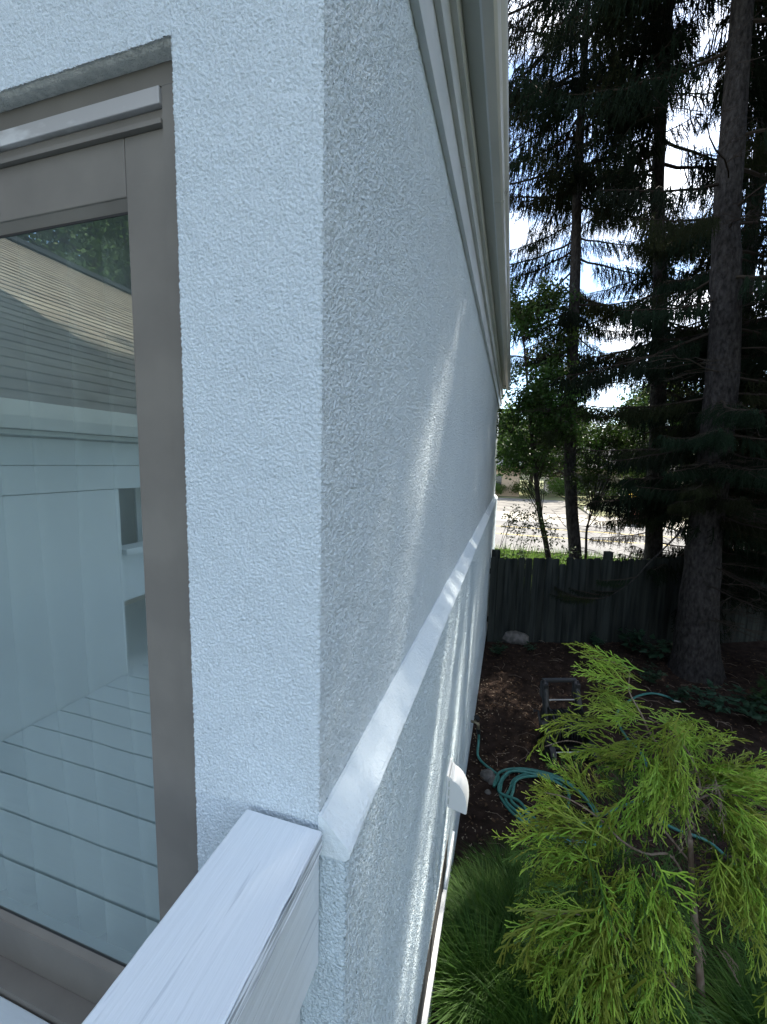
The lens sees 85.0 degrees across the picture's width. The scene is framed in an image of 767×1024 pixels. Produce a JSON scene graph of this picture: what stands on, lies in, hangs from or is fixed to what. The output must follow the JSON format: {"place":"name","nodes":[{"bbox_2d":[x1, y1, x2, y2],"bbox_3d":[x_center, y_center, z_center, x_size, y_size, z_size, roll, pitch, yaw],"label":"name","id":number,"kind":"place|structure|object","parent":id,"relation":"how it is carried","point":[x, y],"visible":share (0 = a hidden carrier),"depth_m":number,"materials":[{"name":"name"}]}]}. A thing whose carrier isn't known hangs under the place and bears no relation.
{"place":"outdoors","nodes":[
{"label":"outdoors","id":0,"kind":"place"},
{"bbox_2d":[0,996,49,1023],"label":"deck","id":1,"kind":"structure","parent":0,"point":[11,1013],"depth_m":1.09,"materials":[{"name":"white wood"}]},
{"bbox_2d":[82,809,322,1023],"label":"deck railing","id":2,"kind":"object","parent":1,"relation":"on","point":[232,938],"visible":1,"depth_m":0.62,"materials":[{"name":"paint"}]},
{"bbox_2d":[497,480,564,500],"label":"lawn","id":3,"kind":"structure","parent":0,"point":[550,496],"depth_m":40.68,"materials":[{"name":"green plant"}]},
{"bbox_2d":[495,480,507,495],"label":"bush","id":4,"kind":"object","parent":3,"relation":"on","point":[499,488],"visible":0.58,"depth_m":39.97,"materials":[{"name":"green plant"}]},
{"bbox_2d":[495,457,520,496],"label":"house","id":5,"kind":"structure","parent":3,"relation":"on","point":[504,481],"depth_m":40.85,"materials":[{"name":"beige"}]},
{"bbox_2d":[496,474,501,484],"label":"window","id":6,"kind":"structure","parent":5,"relation":"in","point":[499,478],"depth_m":40.99,"materials":[{"name":"grey glass"}]},
{"bbox_2d":[508,477,548,497],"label":"bush","id":7,"kind":"object","parent":3,"relation":"on","point":[515,486],"visible":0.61,"depth_m":39.42,"materials":[{"name":"green plant"}]},
{"bbox_2d":[497,399,559,473],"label":"broadleaf tree","id":8,"kind":"object","parent":3,"relation":"on","point":[504,417],"visible":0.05,"depth_m":41.54,"materials":[{"name":"green plant"}]},
{"bbox_2d":[497,498,587,515],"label":"driveway","id":9,"kind":"structure","parent":0,"point":[549,509],"depth_m":31.58,"materials":[{"name":"concrete"}]},
{"bbox_2d":[500,499,578,507],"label":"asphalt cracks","id":10,"kind":"object","parent":9,"relation":"on","point":[545,502],"visible":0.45,"depth_m":32.62,"materials":[{"name":"grey"}]},
{"bbox_2d":[502,471,602,525],"bbox_3d":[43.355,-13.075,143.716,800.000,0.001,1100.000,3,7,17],"label":"ground","id":11,"kind":"structure","parent":0,"point":[542,484],"depth_m":72.72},
{"bbox_2d":[0,0,510,1023],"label":"house","id":12,"kind":"structure","parent":11,"relation":"on","point":[310,198],"depth_m":0.84,"materials":[{"name":"white paint"}]},
{"bbox_2d":[0,38,197,1023],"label":"patio door","id":13,"kind":"structure","parent":12,"relation":"in","point":[105,149],"depth_m":0.86,"materials":[{"name":"metal"}]},
{"bbox_2d":[0,35,170,953],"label":"glass pane","id":14,"kind":"object","parent":13,"relation":"in","point":[77,823],"visible":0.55,"depth_m":1.09,"materials":[{"name":"clear glass"}]},
{"bbox_2d":[416,831,454,1023],"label":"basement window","id":15,"kind":"structure","parent":12,"relation":"in","point":[427,986],"depth_m":2.23,"materials":[{"name":"white plastic"}]},
{"bbox_2d":[495,269,603,558],"bbox_3d":[2.930,-1.315,8.390,2.322,6.915,2.812,3,7,17],"label":"broadleaf tree","id":16,"kind":"object","parent":11,"relation":"on","point":[537,387],"visible":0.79,"depth_m":7.87,"materials":[{"name":"green plant"}]},
{"bbox_2d":[542,474,584,496],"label":"bush","id":17,"kind":"object","parent":11,"relation":"on","point":[558,489],"visible":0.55,"depth_m":41.07,"materials":[{"name":"green plant"}]},
{"bbox_2d":[501,548,629,559],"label":"kerb","id":18,"kind":"structure","parent":11,"relation":"on","point":[554,554],"depth_m":14.51,"materials":[{"name":"concrete"}]},
{"bbox_2d":[495,543,638,581],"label":"verge grass","id":19,"kind":"structure","parent":0,"point":[532,556],"depth_m":13.80,"materials":[{"name":"green plant"}]},
{"bbox_2d":[540,481,623,516],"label":"lawn","id":20,"kind":"structure","parent":0,"point":[582,507],"depth_m":32.97,"materials":[{"name":"green plant"}]},
{"bbox_2d":[531,406,603,495],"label":"broadleaf tree","id":21,"kind":"object","parent":20,"relation":"on","point":[555,470],"visible":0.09,"depth_m":42.81,"materials":[{"name":"green plant"}]},
{"bbox_2d":[606,481,638,495],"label":"bush","id":22,"kind":"object","parent":20,"relation":"on","point":[620,490],"visible":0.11,"depth_m":37.52,"materials":[{"name":"green plant"}]},
{"bbox_2d":[591,383,699,486],"bbox_3d":[23.831,-6.397,36.297,11.943,11.366,9.064,3,7,17],"label":"broadleaf tree","id":23,"kind":"object","parent":20,"relation":"on","point":[641,402],"visible":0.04,"depth_m":35.63,"materials":[{"name":"green plant"}]},
{"bbox_2d":[496,511,683,529],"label":"concrete shoulder","id":24,"kind":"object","parent":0,"point":[499,514],"depth_m":24.63},
{"bbox_2d":[495,519,686,557],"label":"road","id":25,"kind":"structure","parent":0,"point":[560,531],"depth_m":17.80,"materials":[{"name":"grey asphalt"}]},
{"bbox_2d":[496,533,668,545],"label":"lane line","id":26,"kind":"object","parent":25,"relation":"on","point":[567,538],"depth_m":18.01,"materials":[{"name":"yellow paint"}]},
{"bbox_2d":[430,623,766,1023],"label":"soil yard","id":27,"kind":"structure","parent":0,"point":[736,650],"depth_m":4.87,"materials":[{"name":"brown soil"}]},
{"bbox_2d":[443,855,509,929],"bbox_3d":[0.623,2.616,2.841,0.726,0.227,0.732,3,7,17],"label":"grass clump","id":28,"kind":"object","parent":27,"relation":"on","point":[453,872],"visible":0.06,"depth_m":2.95,"materials":[{"name":"green plant"}]},
{"bbox_2d":[480,769,494,781],"bbox_3d":[1.022,2.577,4.093,0.134,0.116,0.134,-5,10,-44],"label":"stone","id":29,"kind":"object","parent":27,"relation":"on","point":[486,774],"visible":0.84,"depth_m":4.06,"materials":[{"name":"grey stone"}]},
{"bbox_2d":[431,845,548,1023],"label":"grass clump","id":30,"kind":"object","parent":27,"relation":"on","point":[478,895],"visible":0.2,"depth_m":2.69,"materials":[{"name":"green plant"}]},
{"bbox_2d":[487,776,494,784],"bbox_3d":[1.049,2.594,4.030,0.102,0.077,0.092,3,7,17],"label":"stone","id":31,"kind":"object","parent":27,"relation":"on","point":[490,780],"visible":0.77,"depth_m":4.01,"materials":[{"name":"grey stone"}]},
{"bbox_2d":[489,639,507,655],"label":"weed","id":32,"kind":"object","parent":27,"relation":"on","point":[498,649],"visible":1,"depth_m":6.61,"materials":[{"name":"green plant"}]},
{"bbox_2d":[452,835,552,904],"bbox_3d":[0.880,2.601,2.942,0.925,0.281,0.959,3,7,17],"label":"grass clump","id":33,"kind":"object","parent":27,"relation":"on","point":[495,854],"visible":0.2,"depth_m":3.08,"materials":[{"name":"green plant"}]},
{"bbox_2d":[427,863,579,1023],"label":"grass clump","id":34,"kind":"object","parent":27,"relation":"on","point":[449,987],"visible":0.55,"depth_m":2.33,"materials":[{"name":"green plant"}]},
{"bbox_2d":[502,631,528,644],"bbox_3d":[2.273,2.178,7.269,0.477,0.278,0.309,3,7,17],"label":"stone","id":35,"kind":"object","parent":27,"relation":"on","point":[516,637],"visible":0.72,"depth_m":7.14,"materials":[{"name":"grey stone"}]},
{"bbox_2d":[501,533,534,574],"bbox_3d":[2.488,1.296,8.180,0.676,1.743,0.908,6,8,34],"label":"sunlit weed","id":36,"kind":"object","parent":27,"relation":"on","point":[518,553],"visible":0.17,"depth_m":7.93,"materials":[{"name":"green plant"}]},
{"bbox_2d":[523,641,536,650],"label":"weed","id":37,"kind":"object","parent":27,"relation":"on","point":[526,646],"visible":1,"depth_m":6.86,"materials":[{"name":"green plant"}]},
{"bbox_2d":[499,497,567,558],"bbox_3d":[2.713,0.921,8.237,1.659,2.446,0.670,3,7,17],"label":"bare shrub","id":38,"kind":"object","parent":27,"relation":"on","point":[525,523],"visible":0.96,"depth_m":8.13,"materials":[{"name":"brown plant"}]},
{"bbox_2d":[428,916,647,1023],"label":"grass clump","id":39,"kind":"object","parent":27,"relation":"on","point":[500,997],"visible":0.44,"depth_m":2.18,"materials":[{"name":"green plant"}]},
{"bbox_2d":[536,545,572,562],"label":"sunlit weed","id":40,"kind":"object","parent":27,"relation":"on","point":[560,555],"visible":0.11,"depth_m":7.84,"materials":[{"name":"green plant"}]},
{"bbox_2d":[430,849,684,1023],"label":"grass clump","id":41,"kind":"object","parent":27,"relation":"on","point":[486,994],"visible":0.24,"depth_m":2.52,"materials":[{"name":"green plant"}]},
{"bbox_2d":[533,678,597,765],"bbox_3d":[1.885,2.210,4.395,0.569,0.756,0.479,1,7,-3],"label":"hose reel","id":42,"kind":"object","parent":27,"relation":"on","point":[550,750],"visible":0.65,"depth_m":4.36,"materials":[{"name":"black plastic"}]},
{"bbox_2d":[503,866,631,987],"bbox_3d":[1.127,2.631,2.638,1.057,0.313,1.021,3,7,17],"label":"grass clump","id":43,"kind":"object","parent":27,"relation":"on","point":[559,893],"visible":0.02,"depth_m":2.83,"materials":[{"name":"green plant"}]},
{"bbox_2d":[557,546,583,564],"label":"sunlit weed","id":44,"kind":"object","parent":27,"relation":"on","point":[571,553],"visible":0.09,"depth_m":8.07,"materials":[{"name":"green plant"}]},
{"bbox_2d":[589,632,605,646],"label":"weed","id":45,"kind":"object","parent":27,"relation":"on","point":[594,639],"visible":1,"depth_m":7.08,"materials":[{"name":"green plant"}]},
{"bbox_2d":[462,679,734,924],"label":"wood chips","id":46,"kind":"object","parent":27,"relation":"on","point":[517,784],"visible":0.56,"depth_m":4.13,"materials":[{"name":"brown wood"}]},
{"bbox_2d":[554,420,654,562],"bbox_3d":[4.263,0.135,8.443,1.814,4.088,1.747,3,7,17],"label":"broadleaf tree","id":47,"kind":"object","parent":27,"relation":"on","point":[602,437],"visible":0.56,"depth_m":8.03,"materials":[{"name":"green plant"}]},
{"bbox_2d":[476,735,734,864],"bbox_3d":[1.855,2.570,3.591,2.315,0.189,0.848,5,8,26],"label":"garden hose","id":48,"kind":"object","parent":27,"relation":"on","point":[529,773],"visible":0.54,"depth_m":3.91,"materials":[{"name":"teal rubber"}]},
{"bbox_2d":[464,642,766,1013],"bbox_3d":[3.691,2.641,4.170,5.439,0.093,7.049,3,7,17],"label":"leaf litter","id":49,"kind":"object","parent":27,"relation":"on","point":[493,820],"visible":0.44,"depth_m":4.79,"materials":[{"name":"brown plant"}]},
{"bbox_2d":[563,894,676,1020],"bbox_3d":[1.233,2.663,2.425,1.028,0.313,1.055,-3,8,-33],"label":"grass clump","id":50,"kind":"object","parent":27,"relation":"on","point":[614,948],"visible":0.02,"depth_m":2.54,"materials":[{"name":"green plant"}]},
{"bbox_2d":[510,899,739,1023],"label":"grass clump","id":51,"kind":"object","parent":27,"relation":"on","point":[671,1018],"visible":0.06,"depth_m":2.20,"materials":[{"name":"green plant"}]},
{"bbox_2d":[485,640,766,1015],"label":"fallen twigs","id":52,"kind":"object","parent":27,"relation":"on","point":[614,736],"visible":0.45,"depth_m":4.79,"materials":[{"name":"brown wood"}]},
{"bbox_2d":[487,549,766,642],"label":"board fence","id":53,"kind":"object","parent":27,"relation":"on","point":[639,602],"visible":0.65,"depth_m":7.22,"materials":[{"name":"grey wood"}]},
{"bbox_2d":[492,641,766,1023],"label":"cypress shrub","id":54,"kind":"object","parent":27,"relation":"on","point":[542,937],"visible":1,"depth_m":2.13,"materials":[{"name":"green plant"}]},
{"bbox_2d":[618,628,666,651],"bbox_3d":[4.201,2.107,6.884,0.692,0.461,0.657,3,7,17],"label":"weed","id":55,"kind":"object","parent":27,"relation":"on","point":[637,639],"visible":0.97,"depth_m":6.79,"materials":[{"name":"green plant"}]},
{"bbox_2d":[615,692,680,766],"bbox_3d":[3.105,2.506,5.040,0.541,0.042,1.743,8,9,44],"label":"garden hose","id":56,"kind":"object","parent":27,"relation":"on","point":[640,695],"visible":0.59,"depth_m":5.51,"materials":[{"name":"teal rubber"}]},
{"bbox_2d":[530,0,766,685],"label":"spruce tree","id":57,"kind":"object","parent":27,"relation":"on","point":[716,467],"visible":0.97,"depth_m":5.66,"materials":[{"name":"green plant"}]},
{"bbox_2d":[636,661,667,685],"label":"weed","id":58,"kind":"object","parent":27,"relation":"on","point":[657,675],"visible":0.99,"depth_m":5.84,"materials":[{"name":"green plant"}]},
{"bbox_2d":[639,640,672,659],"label":"weed","id":59,"kind":"object","parent":27,"relation":"on","point":[655,653],"visible":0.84,"depth_m":6.54,"materials":[{"name":"green plant"}]},
{"bbox_2d":[666,685,702,702],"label":"weed","id":60,"kind":"object","parent":27,"relation":"on","point":[681,691],"visible":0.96,"depth_m":5.41,"materials":[{"name":"green plant"}]},
{"bbox_2d":[604,367,766,644],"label":"spruce tree","id":61,"kind":"object","parent":27,"relation":"on","point":[731,554],"visible":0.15,"depth_m":6.92,"materials":[{"name":"green plant"}]},
{"bbox_2d":[616,0,766,629],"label":"spruce tree","id":62,"kind":"object","parent":27,"relation":"on","point":[746,360],"visible":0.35,"depth_m":6.24,"materials":[{"name":"green plant"}]},
{"bbox_2d":[549,526,686,606],"bbox_3d":[3.387,0.818,6.179,1.734,1.350,0.587,5,8,30],"label":"fallen bough","id":63,"kind":"object","parent":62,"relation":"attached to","point":[565,597],"visible":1,"depth_m":6.33,"materials":[{"name":"brown wood"}]},
{"bbox_2d":[651,913,766,1023],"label":"grass clump","id":64,"kind":"object","parent":27,"relation":"on","point":[717,997],"visible":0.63,"depth_m":2.28,"materials":[{"name":"green plant"}]},
{"bbox_2d":[688,679,744,713],"bbox_3d":[4.164,2.386,5.315,0.403,0.330,0.543,1,7,-6],"label":"weed","id":65,"kind":"object","parent":27,"relation":"on","point":[718,704],"visible":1,"depth_m":5.30,"materials":[{"name":"green plant"}]},
{"bbox_2d":[687,862,766,1023],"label":"grass clump","id":66,"kind":"object","parent":27,"relation":"on","point":[735,950],"visible":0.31,"depth_m":2.45,"materials":[{"name":"green plant"}]},
{"bbox_2d":[725,683,766,722],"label":"weed","id":67,"kind":"object","parent":27,"relation":"on","point":[750,709],"visible":1,"depth_m":5.10,"materials":[{"name":"green plant"}]},
{"bbox_2d":[745,668,766,724],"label":"evergreen shrub","id":68,"kind":"object","parent":27,"relation":"on","point":[763,693],"visible":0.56,"depth_m":5.27,"materials":[{"name":"green plant"}]},
{"bbox_2d":[543,447,681,495],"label":"house","id":69,"kind":"structure","parent":0,"point":[584,479],"depth_m":46.13,"materials":[{"name":"beige"}]},
{"bbox_2d":[564,473,607,493],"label":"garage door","id":70,"kind":"structure","parent":69,"relation":"in","point":[577,473],"depth_m":45.73,"materials":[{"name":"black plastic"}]},
{"bbox_2d":[501,0,766,439],"label":"sky","id":71,"kind":"structure","parent":0,"point":[518,232],"materials":[{"name":"white"}]},
{"label":"grass verge","id":72,"kind":"structure","parent":0,"visible":0},
{"bbox_2d":[497,0,725,560],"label":"spruce tree","id":73,"kind":"object","parent":72,"relation":"on","point":[541,121],"visible":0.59,"depth_m":7.70,"materials":[{"name":"green plant"}]},
{"bbox_2d":[517,0,766,559],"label":"spruce tree","id":74,"kind":"object","parent":72,"relation":"on","point":[621,177],"visible":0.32,"depth_m":7.26,"materials":[{"name":"green plant"}]},
{"bbox_2d":[609,9,766,522],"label":"spruce tree","id":75,"kind":"object","parent":72,"relation":"on","point":[683,274],"visible":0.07,"depth_m":8.33,"materials":[{"name":"green plant"}]},
{"bbox_2d":[662,375,766,612],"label":"spruce tree","id":76,"kind":"object","parent":72,"relation":"on","point":[752,577],"visible":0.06,"depth_m":7.13,"materials":[{"name":"green plant"}]}
]}

